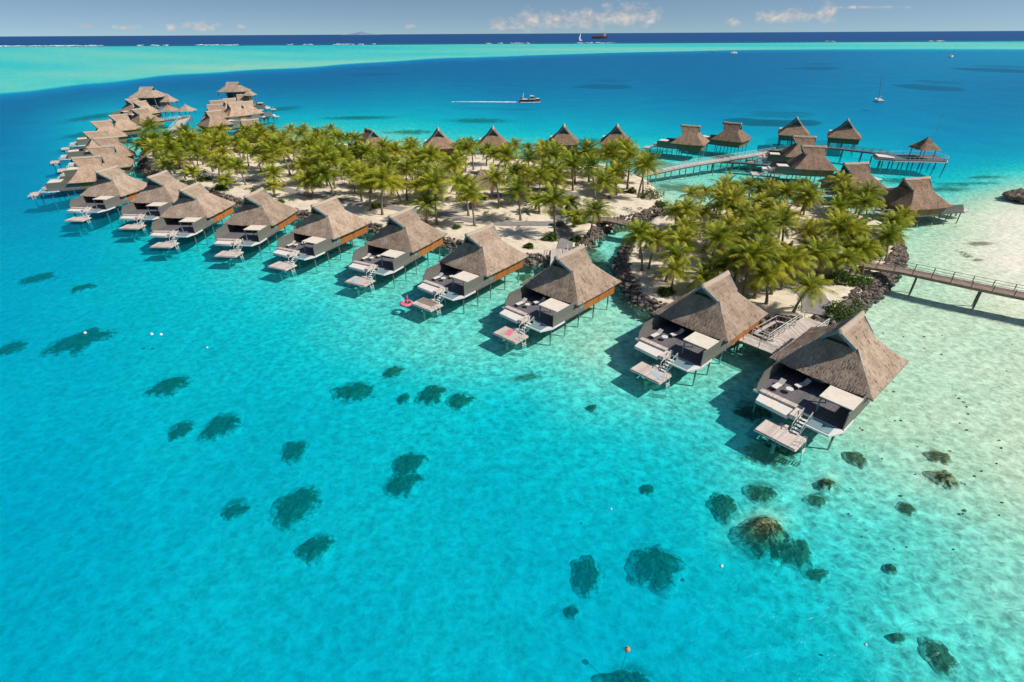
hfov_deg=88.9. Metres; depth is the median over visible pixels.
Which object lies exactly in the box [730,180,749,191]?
coconut palm
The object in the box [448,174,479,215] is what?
coconut palm
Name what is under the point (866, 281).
bush
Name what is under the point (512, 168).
coconut palm
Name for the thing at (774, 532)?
coral head
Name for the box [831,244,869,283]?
coconut palm
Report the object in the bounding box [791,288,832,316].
path
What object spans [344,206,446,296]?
overwater villa
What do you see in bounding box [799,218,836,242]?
coconut palm
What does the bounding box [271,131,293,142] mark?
coconut palm
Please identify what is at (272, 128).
coconut palm
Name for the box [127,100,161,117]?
overwater villa
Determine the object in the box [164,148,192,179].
coconut palm
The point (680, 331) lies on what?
sun lounger
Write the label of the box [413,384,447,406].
coral head
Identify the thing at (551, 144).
coconut palm
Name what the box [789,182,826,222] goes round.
coconut palm
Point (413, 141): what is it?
coconut palm
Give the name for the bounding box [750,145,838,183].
overwater villa
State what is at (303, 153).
coconut palm
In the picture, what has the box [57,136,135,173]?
overwater villa
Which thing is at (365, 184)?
coconut palm
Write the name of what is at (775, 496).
coral head
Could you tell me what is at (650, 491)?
coral head
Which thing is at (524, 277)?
coral head
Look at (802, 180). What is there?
coconut palm
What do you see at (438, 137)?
overwater villa
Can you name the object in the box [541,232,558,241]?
bush
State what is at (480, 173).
garden hut
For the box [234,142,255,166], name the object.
coconut palm
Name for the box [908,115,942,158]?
pavilion
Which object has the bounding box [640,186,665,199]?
bush
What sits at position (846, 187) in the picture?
coconut palm
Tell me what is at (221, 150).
coconut palm
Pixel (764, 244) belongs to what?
coconut palm
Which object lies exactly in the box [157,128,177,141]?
coconut palm
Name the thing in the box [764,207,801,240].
coconut palm
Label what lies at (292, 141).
coconut palm
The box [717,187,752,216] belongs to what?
coconut palm
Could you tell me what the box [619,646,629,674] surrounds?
buoy
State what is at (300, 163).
coconut palm
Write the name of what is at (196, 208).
overwater villa
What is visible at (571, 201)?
coconut palm
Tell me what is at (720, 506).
coral head
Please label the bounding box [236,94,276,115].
overwater villa
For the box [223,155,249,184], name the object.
coconut palm
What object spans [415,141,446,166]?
coconut palm
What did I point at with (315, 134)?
coconut palm
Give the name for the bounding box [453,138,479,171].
coconut palm
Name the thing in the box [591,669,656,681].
coral head
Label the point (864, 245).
coconut palm
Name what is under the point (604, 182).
coconut palm
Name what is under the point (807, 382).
sun lounger
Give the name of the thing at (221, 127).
coconut palm
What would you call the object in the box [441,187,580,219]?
path
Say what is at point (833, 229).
coconut palm
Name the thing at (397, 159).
coconut palm
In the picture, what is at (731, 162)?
boardwalk
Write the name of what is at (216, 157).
coconut palm
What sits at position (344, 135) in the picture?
coconut palm
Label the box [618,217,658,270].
coconut palm
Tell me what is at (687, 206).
coconut palm
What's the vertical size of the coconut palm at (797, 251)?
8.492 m
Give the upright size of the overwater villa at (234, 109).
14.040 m
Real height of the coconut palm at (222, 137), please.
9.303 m
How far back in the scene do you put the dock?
100.34 m
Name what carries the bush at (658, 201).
on the sand island at (517, 237)
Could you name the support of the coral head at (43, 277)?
on the seabed
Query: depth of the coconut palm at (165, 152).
162.51 m
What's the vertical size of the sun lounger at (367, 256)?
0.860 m
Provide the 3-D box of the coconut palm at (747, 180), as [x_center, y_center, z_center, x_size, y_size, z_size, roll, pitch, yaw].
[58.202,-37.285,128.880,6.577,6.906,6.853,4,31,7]
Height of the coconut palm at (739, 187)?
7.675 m
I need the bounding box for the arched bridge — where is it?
[588,213,654,228]
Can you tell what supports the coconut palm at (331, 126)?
on the sand island at (517, 237)
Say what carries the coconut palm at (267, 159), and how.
on the sand island at (517, 237)
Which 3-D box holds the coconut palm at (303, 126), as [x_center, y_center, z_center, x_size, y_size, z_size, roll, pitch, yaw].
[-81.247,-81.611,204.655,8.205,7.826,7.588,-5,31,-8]
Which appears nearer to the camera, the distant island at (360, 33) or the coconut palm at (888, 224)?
the coconut palm at (888, 224)
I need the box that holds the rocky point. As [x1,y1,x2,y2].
[1001,188,1023,203]
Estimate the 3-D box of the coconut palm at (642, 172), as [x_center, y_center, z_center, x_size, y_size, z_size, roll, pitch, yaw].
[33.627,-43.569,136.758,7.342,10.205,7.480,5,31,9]
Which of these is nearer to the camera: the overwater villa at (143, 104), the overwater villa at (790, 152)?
the overwater villa at (790, 152)
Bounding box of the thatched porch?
[157,104,179,116]
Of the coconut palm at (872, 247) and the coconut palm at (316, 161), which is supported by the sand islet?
the coconut palm at (872, 247)
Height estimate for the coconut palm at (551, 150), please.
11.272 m
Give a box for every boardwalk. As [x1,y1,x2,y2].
[159,115,194,130]
[168,115,192,133]
[635,147,779,183]
[711,157,772,175]
[734,329,785,366]
[765,310,829,348]
[778,144,895,166]
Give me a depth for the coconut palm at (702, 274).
82.25 m
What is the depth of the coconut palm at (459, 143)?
171.38 m
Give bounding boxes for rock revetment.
[135,150,666,269]
[609,237,909,333]
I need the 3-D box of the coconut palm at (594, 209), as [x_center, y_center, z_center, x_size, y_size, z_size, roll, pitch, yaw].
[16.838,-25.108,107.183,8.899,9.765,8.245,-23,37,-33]
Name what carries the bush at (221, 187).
on the sand island at (517, 237)
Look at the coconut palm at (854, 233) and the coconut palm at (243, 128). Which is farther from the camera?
the coconut palm at (243, 128)
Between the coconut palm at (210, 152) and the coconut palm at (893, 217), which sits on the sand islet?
the coconut palm at (893, 217)
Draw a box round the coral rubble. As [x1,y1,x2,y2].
[847,332,1011,549]
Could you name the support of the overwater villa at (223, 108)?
on the seabed
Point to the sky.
(17, 17)
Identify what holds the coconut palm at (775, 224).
on the sand islet
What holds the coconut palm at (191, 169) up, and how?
on the sand island at (517, 237)
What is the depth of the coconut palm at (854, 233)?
89.28 m
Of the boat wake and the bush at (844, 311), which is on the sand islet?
the bush at (844, 311)
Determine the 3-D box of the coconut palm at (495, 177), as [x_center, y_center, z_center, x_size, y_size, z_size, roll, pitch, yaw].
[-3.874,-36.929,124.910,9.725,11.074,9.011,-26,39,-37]
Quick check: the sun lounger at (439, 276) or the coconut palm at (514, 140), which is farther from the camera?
the coconut palm at (514, 140)
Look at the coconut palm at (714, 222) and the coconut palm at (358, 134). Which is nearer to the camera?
the coconut palm at (714, 222)
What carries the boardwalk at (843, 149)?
on the seabed
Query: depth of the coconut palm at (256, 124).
202.99 m
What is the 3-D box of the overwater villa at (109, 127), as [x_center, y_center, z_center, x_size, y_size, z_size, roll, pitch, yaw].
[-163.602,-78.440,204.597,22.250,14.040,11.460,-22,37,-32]
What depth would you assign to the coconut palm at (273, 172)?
142.02 m
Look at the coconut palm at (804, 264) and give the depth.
86.18 m
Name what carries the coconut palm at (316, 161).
on the sand island at (517, 237)
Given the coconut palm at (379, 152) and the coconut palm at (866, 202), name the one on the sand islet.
the coconut palm at (866, 202)
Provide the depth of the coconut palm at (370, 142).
161.35 m
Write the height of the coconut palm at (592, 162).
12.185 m
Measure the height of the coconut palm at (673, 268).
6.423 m
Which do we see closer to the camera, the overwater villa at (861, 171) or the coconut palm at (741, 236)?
the coconut palm at (741, 236)
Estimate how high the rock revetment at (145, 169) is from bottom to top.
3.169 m
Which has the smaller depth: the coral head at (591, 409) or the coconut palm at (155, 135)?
the coral head at (591, 409)
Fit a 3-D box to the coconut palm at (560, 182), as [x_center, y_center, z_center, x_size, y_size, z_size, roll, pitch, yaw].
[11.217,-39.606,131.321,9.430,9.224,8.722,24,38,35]
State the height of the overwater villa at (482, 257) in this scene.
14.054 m
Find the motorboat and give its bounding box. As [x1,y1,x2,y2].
[519,94,540,102]
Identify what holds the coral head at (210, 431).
on the seabed
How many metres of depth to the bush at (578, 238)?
106.10 m
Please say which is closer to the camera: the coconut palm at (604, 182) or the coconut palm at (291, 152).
the coconut palm at (604, 182)
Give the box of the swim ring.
[400,296,412,306]
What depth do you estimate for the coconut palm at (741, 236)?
94.49 m
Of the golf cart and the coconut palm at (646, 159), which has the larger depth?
the coconut palm at (646, 159)
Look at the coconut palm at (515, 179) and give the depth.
126.09 m
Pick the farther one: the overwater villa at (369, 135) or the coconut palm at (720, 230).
the overwater villa at (369, 135)
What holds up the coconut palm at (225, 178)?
on the sand island at (517, 237)
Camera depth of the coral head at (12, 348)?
79.56 m
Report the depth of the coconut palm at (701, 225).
101.89 m
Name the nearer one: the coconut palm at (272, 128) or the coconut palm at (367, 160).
the coconut palm at (367, 160)
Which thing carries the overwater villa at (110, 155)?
on the seabed
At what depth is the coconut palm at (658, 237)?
90.68 m
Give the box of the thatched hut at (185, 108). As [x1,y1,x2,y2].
[176,103,196,116]
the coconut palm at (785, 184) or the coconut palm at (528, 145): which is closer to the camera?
the coconut palm at (785, 184)
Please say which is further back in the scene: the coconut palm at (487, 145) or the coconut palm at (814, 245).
the coconut palm at (487, 145)
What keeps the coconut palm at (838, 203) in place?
on the sand islet
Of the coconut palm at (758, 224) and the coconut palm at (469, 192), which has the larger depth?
the coconut palm at (469, 192)
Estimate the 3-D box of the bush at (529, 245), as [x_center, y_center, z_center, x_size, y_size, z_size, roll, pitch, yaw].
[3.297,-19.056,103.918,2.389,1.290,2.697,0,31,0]
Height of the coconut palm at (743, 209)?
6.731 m
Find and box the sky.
[0,0,1023,35]
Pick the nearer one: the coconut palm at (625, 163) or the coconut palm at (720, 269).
the coconut palm at (720, 269)
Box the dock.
[550,247,567,264]
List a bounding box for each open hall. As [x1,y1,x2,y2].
[128,86,174,118]
[217,82,251,100]
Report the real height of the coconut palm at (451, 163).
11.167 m
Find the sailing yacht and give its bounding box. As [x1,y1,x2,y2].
[875,76,884,102]
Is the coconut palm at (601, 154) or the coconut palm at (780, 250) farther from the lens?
the coconut palm at (601, 154)
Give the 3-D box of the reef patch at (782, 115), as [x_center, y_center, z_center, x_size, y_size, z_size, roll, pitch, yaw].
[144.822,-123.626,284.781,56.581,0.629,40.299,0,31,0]
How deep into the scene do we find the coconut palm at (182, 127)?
175.42 m
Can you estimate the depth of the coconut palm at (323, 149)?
143.18 m
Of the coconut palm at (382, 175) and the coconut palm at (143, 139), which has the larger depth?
the coconut palm at (143, 139)
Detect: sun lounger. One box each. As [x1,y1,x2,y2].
[361,253,370,259]
[432,273,442,280]
[515,297,526,306]
[533,297,545,305]
[650,328,662,338]
[669,328,684,337]
[771,378,785,390]
[793,378,811,389]
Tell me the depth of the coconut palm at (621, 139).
156.16 m
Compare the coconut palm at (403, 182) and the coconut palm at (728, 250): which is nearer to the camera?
the coconut palm at (728, 250)
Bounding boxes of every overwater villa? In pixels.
[27,155,124,211]
[48,145,136,196]
[50,130,122,175]
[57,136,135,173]
[61,120,127,160]
[65,165,146,236]
[107,98,139,119]
[108,113,142,144]
[119,170,188,242]
[126,107,164,138]
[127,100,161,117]
[150,181,235,260]
[196,109,239,134]
[202,103,243,120]
[204,100,225,112]
[214,187,298,268]
[222,97,262,121]
[224,102,268,129]
[231,118,294,141]
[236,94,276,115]
[236,100,279,123]
[268,196,370,280]
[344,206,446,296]
[348,128,390,152]
[411,223,528,321]
[423,127,455,153]
[477,125,508,153]
[492,244,621,355]
[549,123,578,149]
[599,123,631,148]
[629,270,767,396]
[643,124,709,160]
[687,121,752,155]
[746,135,816,169]
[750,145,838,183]
[752,311,908,465]
[777,116,809,148]
[817,162,893,206]
[826,118,861,156]
[872,176,968,227]
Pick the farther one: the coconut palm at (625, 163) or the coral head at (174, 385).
the coconut palm at (625, 163)
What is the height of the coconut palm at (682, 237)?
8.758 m
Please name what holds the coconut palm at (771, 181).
on the sand islet
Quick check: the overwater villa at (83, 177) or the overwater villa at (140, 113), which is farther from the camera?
the overwater villa at (140, 113)
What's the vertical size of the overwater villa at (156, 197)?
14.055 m
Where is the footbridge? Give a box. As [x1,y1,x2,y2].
[856,257,1023,310]
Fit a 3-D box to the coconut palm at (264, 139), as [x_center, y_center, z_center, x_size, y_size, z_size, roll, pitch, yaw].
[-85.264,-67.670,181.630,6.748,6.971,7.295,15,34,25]
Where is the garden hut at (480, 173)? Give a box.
[470,167,494,199]
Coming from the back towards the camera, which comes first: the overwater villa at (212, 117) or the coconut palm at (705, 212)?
the overwater villa at (212, 117)
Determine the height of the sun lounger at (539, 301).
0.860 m
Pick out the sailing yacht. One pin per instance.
(879, 100)
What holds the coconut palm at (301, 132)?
on the sand island at (517, 237)
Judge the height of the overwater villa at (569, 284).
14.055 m
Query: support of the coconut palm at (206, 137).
on the sand island at (517, 237)
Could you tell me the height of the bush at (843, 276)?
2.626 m
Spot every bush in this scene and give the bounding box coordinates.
[195,174,211,181]
[213,184,226,190]
[371,203,380,208]
[453,225,461,229]
[523,243,533,248]
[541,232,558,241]
[569,234,583,242]
[625,187,636,193]
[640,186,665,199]
[655,199,669,207]
[656,287,675,297]
[824,267,859,286]
[825,299,860,321]
[846,272,875,287]
[847,298,863,310]
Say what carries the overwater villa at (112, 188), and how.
on the seabed
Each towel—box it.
[505,329,513,335]
[649,370,662,377]
[766,399,778,407]
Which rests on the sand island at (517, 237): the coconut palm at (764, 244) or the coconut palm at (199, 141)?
the coconut palm at (199, 141)
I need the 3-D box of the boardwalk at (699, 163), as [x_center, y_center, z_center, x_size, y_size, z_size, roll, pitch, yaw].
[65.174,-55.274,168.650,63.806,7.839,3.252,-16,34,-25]
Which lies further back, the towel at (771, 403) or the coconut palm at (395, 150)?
the coconut palm at (395, 150)
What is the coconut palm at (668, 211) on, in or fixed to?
on the sand islet
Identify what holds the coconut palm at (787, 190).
on the sand islet
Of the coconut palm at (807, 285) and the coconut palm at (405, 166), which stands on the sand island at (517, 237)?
the coconut palm at (405, 166)
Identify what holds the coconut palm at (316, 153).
on the sand island at (517, 237)
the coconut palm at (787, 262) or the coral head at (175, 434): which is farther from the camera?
the coconut palm at (787, 262)
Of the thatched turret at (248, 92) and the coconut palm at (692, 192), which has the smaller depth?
the coconut palm at (692, 192)
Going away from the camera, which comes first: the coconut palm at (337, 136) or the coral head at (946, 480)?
the coral head at (946, 480)
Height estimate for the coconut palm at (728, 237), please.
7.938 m
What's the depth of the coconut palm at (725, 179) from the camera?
125.36 m
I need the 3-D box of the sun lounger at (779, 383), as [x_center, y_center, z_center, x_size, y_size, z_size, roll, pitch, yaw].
[31.157,5.093,61.065,2.020,0.860,0.680,-20,36,-30]
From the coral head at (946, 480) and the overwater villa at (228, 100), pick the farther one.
the overwater villa at (228, 100)
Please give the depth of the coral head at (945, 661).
38.27 m
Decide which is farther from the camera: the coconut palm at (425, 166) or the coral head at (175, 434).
the coconut palm at (425, 166)
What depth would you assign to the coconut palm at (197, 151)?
154.30 m
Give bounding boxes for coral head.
[0,340,30,356]
[17,272,60,285]
[37,326,118,357]
[69,284,99,293]
[142,375,192,399]
[167,421,195,442]
[197,415,244,441]
[220,502,254,520]
[269,485,323,532]
[281,440,309,465]
[293,534,336,567]
[330,381,378,403]
[382,365,405,378]
[383,472,425,498]
[391,451,430,476]
[396,392,410,404]
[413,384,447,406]
[445,393,478,410]
[515,274,532,281]
[565,606,580,620]
[570,554,602,599]
[585,404,597,413]
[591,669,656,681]
[624,544,690,599]
[639,485,655,496]
[705,492,742,525]
[726,405,778,421]
[727,515,790,566]
[740,441,804,467]
[741,484,783,504]
[780,536,817,571]
[800,567,830,583]
[801,494,827,508]
[812,478,840,492]
[841,451,870,469]
[883,564,897,575]
[886,633,906,645]
[895,501,918,516]
[917,636,962,676]
[921,449,954,465]
[922,470,963,490]
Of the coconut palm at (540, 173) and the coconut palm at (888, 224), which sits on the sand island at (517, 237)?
the coconut palm at (540, 173)
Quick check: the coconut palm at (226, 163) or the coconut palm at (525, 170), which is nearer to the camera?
the coconut palm at (525, 170)
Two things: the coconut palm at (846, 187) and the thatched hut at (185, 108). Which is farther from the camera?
the thatched hut at (185, 108)
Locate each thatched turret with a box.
[160,94,178,113]
[242,89,257,104]
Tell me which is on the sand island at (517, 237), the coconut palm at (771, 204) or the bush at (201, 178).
the bush at (201, 178)
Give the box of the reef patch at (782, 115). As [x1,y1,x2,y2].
[730,110,830,119]
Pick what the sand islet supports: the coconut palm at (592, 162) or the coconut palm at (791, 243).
the coconut palm at (791, 243)
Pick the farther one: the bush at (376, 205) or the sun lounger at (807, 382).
the bush at (376, 205)
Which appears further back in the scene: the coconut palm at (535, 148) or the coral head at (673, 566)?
the coconut palm at (535, 148)
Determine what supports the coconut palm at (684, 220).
on the sand islet
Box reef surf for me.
[0,40,942,46]
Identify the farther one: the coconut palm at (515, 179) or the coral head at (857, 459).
the coconut palm at (515, 179)
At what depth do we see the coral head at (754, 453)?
56.48 m
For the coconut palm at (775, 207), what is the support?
on the sand islet
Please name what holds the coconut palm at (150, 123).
on the sand island at (517, 237)
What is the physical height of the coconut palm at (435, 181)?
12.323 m
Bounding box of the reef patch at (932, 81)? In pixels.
[904,79,970,84]
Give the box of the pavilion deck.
[869,151,948,176]
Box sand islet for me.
[616,202,898,334]
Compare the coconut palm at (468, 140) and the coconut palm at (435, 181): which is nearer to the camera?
the coconut palm at (435, 181)
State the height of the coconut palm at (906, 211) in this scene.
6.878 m
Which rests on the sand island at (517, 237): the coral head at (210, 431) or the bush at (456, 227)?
the bush at (456, 227)
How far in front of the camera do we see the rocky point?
137.08 m
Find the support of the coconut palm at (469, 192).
on the sand island at (517, 237)
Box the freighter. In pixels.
[592,33,607,38]
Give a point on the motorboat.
(532, 98)
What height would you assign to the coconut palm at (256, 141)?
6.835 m
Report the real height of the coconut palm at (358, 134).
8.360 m
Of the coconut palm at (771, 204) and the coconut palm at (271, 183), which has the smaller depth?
the coconut palm at (771, 204)
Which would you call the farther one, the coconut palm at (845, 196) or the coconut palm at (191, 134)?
the coconut palm at (191, 134)
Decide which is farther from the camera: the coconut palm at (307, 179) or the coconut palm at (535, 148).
the coconut palm at (535, 148)
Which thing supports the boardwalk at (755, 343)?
on the seabed
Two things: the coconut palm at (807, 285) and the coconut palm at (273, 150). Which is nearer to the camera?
the coconut palm at (807, 285)
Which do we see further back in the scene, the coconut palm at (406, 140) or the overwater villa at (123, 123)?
the overwater villa at (123, 123)
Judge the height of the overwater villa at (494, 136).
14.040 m
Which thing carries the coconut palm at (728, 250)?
on the sand islet
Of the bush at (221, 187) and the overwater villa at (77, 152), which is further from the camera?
the overwater villa at (77, 152)
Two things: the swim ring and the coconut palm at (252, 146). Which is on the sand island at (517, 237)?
the coconut palm at (252, 146)
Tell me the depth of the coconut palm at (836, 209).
107.75 m
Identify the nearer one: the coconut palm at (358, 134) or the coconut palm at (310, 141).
the coconut palm at (310, 141)
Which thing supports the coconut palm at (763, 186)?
on the sand islet
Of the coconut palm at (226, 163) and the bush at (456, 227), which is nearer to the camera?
the bush at (456, 227)
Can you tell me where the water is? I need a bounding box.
[0,31,1023,681]
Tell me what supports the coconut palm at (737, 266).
on the sand islet
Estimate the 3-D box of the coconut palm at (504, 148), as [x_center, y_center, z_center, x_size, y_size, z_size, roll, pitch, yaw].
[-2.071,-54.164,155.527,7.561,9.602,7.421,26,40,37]
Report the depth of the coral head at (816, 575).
44.56 m
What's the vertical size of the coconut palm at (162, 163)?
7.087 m
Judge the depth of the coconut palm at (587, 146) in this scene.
142.64 m
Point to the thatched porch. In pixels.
(167, 108)
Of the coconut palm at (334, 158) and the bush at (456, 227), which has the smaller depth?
the bush at (456, 227)
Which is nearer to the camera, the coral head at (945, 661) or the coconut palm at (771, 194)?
the coral head at (945, 661)
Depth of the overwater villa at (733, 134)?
191.88 m
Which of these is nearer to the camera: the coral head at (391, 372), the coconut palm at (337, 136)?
the coral head at (391, 372)
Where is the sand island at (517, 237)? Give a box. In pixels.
[144,136,663,271]
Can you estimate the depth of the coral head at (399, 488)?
53.99 m
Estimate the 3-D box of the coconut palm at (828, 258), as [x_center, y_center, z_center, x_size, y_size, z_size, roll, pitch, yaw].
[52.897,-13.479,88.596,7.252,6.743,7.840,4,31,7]
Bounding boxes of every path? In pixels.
[161,166,591,225]
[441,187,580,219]
[550,223,573,250]
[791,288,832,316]
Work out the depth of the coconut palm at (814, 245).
84.30 m
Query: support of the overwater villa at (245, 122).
on the seabed
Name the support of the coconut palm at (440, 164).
on the sand island at (517, 237)
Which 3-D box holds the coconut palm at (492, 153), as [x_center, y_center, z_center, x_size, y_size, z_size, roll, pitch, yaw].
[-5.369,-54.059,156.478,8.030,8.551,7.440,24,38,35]
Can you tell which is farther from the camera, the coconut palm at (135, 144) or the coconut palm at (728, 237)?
the coconut palm at (135, 144)
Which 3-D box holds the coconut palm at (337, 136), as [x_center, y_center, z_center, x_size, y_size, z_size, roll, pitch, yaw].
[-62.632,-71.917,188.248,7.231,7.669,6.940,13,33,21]
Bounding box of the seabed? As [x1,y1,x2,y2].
[0,40,1023,681]
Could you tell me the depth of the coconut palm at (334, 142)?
155.96 m
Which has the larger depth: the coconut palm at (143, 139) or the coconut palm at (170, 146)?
the coconut palm at (143, 139)
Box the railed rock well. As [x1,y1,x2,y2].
[748,315,795,360]
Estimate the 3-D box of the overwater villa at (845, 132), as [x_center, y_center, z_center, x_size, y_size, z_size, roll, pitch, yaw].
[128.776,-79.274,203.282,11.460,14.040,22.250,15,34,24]
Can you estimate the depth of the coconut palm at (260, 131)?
183.80 m
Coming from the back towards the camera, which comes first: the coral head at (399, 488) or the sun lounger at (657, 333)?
the sun lounger at (657, 333)
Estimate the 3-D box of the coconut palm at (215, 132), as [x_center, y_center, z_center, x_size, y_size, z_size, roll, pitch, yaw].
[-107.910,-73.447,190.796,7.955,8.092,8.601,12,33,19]
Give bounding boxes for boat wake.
[453,101,536,102]
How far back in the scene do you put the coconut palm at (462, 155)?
151.09 m
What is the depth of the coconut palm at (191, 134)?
165.97 m
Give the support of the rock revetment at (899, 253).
on the sand islet
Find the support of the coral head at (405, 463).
on the seabed
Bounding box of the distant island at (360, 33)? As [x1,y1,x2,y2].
[345,32,378,34]
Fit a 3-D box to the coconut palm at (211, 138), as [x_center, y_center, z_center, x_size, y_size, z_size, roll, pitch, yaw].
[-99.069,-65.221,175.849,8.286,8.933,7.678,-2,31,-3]
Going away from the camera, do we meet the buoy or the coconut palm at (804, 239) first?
the buoy
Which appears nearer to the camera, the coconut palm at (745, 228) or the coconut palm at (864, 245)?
the coconut palm at (864, 245)
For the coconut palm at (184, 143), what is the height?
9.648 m
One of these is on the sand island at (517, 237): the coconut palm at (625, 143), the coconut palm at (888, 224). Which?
the coconut palm at (625, 143)
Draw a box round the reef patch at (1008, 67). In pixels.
[959,64,1023,68]
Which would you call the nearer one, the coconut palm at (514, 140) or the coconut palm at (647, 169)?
the coconut palm at (647, 169)
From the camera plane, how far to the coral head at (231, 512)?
51.73 m
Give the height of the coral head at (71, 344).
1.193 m
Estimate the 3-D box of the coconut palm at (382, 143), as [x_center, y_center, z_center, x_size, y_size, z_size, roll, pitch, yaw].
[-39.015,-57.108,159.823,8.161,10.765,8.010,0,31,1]
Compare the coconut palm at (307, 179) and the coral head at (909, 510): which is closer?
the coral head at (909, 510)
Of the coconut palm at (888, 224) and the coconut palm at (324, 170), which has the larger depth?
the coconut palm at (324, 170)
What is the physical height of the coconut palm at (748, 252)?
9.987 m
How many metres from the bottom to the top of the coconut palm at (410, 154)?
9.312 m
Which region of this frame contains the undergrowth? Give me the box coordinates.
[143,137,870,309]
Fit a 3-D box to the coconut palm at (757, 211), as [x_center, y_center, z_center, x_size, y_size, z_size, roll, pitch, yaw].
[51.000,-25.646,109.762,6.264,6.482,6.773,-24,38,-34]
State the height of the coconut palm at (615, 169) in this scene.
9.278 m
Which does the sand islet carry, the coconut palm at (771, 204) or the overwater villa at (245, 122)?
the coconut palm at (771, 204)
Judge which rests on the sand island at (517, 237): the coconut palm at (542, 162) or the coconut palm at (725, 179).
the coconut palm at (542, 162)
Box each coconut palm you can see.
[127,136,147,161]
[134,131,159,159]
[136,116,163,152]
[139,138,166,166]
[145,137,163,155]
[148,132,166,142]
[151,138,186,173]
[151,155,178,175]
[154,142,183,168]
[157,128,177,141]
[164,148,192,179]
[171,134,193,164]
[172,123,197,150]
[175,129,204,164]
[177,138,198,165]
[177,164,203,181]
[184,142,210,176]
[191,138,208,147]
[196,126,213,148]
[199,144,216,171]
[200,132,213,154]
[204,134,221,148]
[205,152,228,179]
[206,128,225,137]
[210,122,231,133]
[212,134,233,160]
[213,145,234,158]
[213,173,237,189]
[214,156,239,180]
[222,131,250,162]
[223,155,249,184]
[231,138,253,159]
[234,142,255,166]
[235,123,254,134]
[238,132,254,151]
[244,144,265,172]
[249,120,267,142]
[249,131,260,144]
[250,124,271,140]
[252,152,277,170]
[255,136,270,143]
[255,140,272,164]
[255,163,287,181]
[259,142,288,160]
[261,133,291,174]
[262,176,286,196]
[265,124,279,134]
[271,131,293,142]
[275,129,292,141]
[278,143,297,168]
[280,123,298,135]
[284,136,301,161]
[285,154,316,183]
[288,168,324,197]
[291,128,308,137]
[293,144,319,173]
[294,136,308,151]
[295,122,313,132]
[297,135,321,150]
[304,156,323,181]
[305,126,321,134]
[306,131,325,139]
[308,141,341,186]
[308,149,333,175]
[308,161,343,196]
[313,136,329,146]
[318,128,332,139]
[319,150,345,188]
[321,122,339,132]
[322,137,347,172]
[328,130,346,142]
[329,145,355,179]
[336,158,360,193]
[339,132,354,144]
[343,130,364,145]
[344,160,375,201]
[346,141,367,159]
[351,170,389,210]
[352,141,376,159]
[352,159,370,172]
[357,139,378,156]
[361,154,377,166]
[362,164,401,214]
[367,146,391,164]
[367,151,397,169]
[371,136,394,152]
[374,162,397,194]
[383,142,406,171]
[383,172,410,204]
[385,155,406,174]
[390,156,422,199]
[398,140,419,156]
[399,136,416,144]
[400,136,424,151]
[403,150,418,181]
[403,177,426,204]
[405,189,448,223]
[407,152,423,179]
[413,167,455,224]
[414,146,431,164]
[414,160,443,194]
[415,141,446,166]
[423,164,449,202]
[436,154,449,181]
[438,153,469,194]
[443,166,473,201]
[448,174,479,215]
[449,137,465,154]
[451,149,471,164]
[452,183,488,225]
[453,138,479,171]
[458,136,483,169]
[475,162,514,206]
[478,142,497,165]
[482,146,504,163]
[493,142,523,185]
[494,142,516,171]
[499,176,535,220]
[500,159,529,189]
[504,137,524,151]
[504,174,531,204]
[511,162,542,195]
[515,146,541,165]
[521,142,537,152]
[524,192,548,212]
[525,163,554,189]
[530,181,576,234]
[531,141,546,157]
[534,138,550,156]
[534,157,556,188]
[536,140,559,158]
[539,143,568,185]
[540,138,567,157]
[542,163,575,190]
[543,156,570,188]
[557,146,580,176]
[560,208,585,226]
[561,151,585,190]
[562,194,579,210]
[563,148,584,183]
[571,137,600,180]
[572,152,609,199]
[574,196,616,237]
[586,167,623,208]
[593,139,625,166]
[595,145,618,164]
[600,159,630,194]
[604,157,632,191]
[613,136,630,161]
[614,136,641,174]
[614,142,645,188]
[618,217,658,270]
[622,219,656,257]
[628,152,666,197]
[629,154,653,192]
[634,151,657,184]
[639,226,674,268]
[653,239,700,281]
[653,256,695,287]
[659,199,690,223]
[660,226,691,255]
[663,225,702,264]
[665,214,702,237]
[669,195,704,221]
[675,218,706,239]
[679,184,708,205]
[686,261,718,288]
[691,202,716,227]
[693,183,712,203]
[693,220,742,263]
[696,254,740,279]
[698,221,734,250]
[705,184,735,216]
[706,180,733,210]
[706,228,740,255]
[707,191,739,219]
[707,242,746,273]
[709,171,742,188]
[711,208,747,246]
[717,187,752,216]
[720,242,750,281]
[721,239,773,296]
[722,230,753,251]
[726,201,755,228]
[728,185,755,203]
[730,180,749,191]
[731,222,754,240]
[736,212,781,240]
[737,175,758,201]
[738,233,787,298]
[739,259,791,304]
[742,202,769,233]
[745,214,785,238]
[746,232,785,244]
[747,190,782,211]
[747,192,774,215]
[749,180,770,196]
[749,243,793,286]
[758,177,779,195]
[758,197,780,218]
[761,187,782,200]
[763,199,801,239]
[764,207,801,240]
[767,180,801,207]
[768,245,794,284]
[769,246,807,294]
[771,180,798,202]
[776,244,817,289]
[778,240,800,249]
[782,268,838,312]
[783,215,824,242]
[789,181,824,212]
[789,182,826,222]
[789,245,826,278]
[792,233,823,260]
[793,200,815,215]
[794,176,814,203]
[795,181,822,198]
[796,235,840,278]
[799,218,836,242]
[808,241,848,276]
[814,210,864,243]
[815,235,846,272]
[821,195,853,216]
[821,206,851,219]
[822,168,857,189]
[828,180,859,199]
[829,216,872,264]
[829,232,857,251]
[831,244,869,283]
[832,190,859,210]
[842,235,884,275]
[845,234,886,274]
[847,191,886,224]
[849,179,887,218]
[851,212,881,239]
[868,223,907,260]
[871,209,914,231]
[873,219,912,247]
[885,204,918,226]
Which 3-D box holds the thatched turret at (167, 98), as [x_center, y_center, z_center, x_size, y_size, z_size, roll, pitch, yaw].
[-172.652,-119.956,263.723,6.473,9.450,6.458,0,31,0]
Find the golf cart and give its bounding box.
[556,215,563,225]

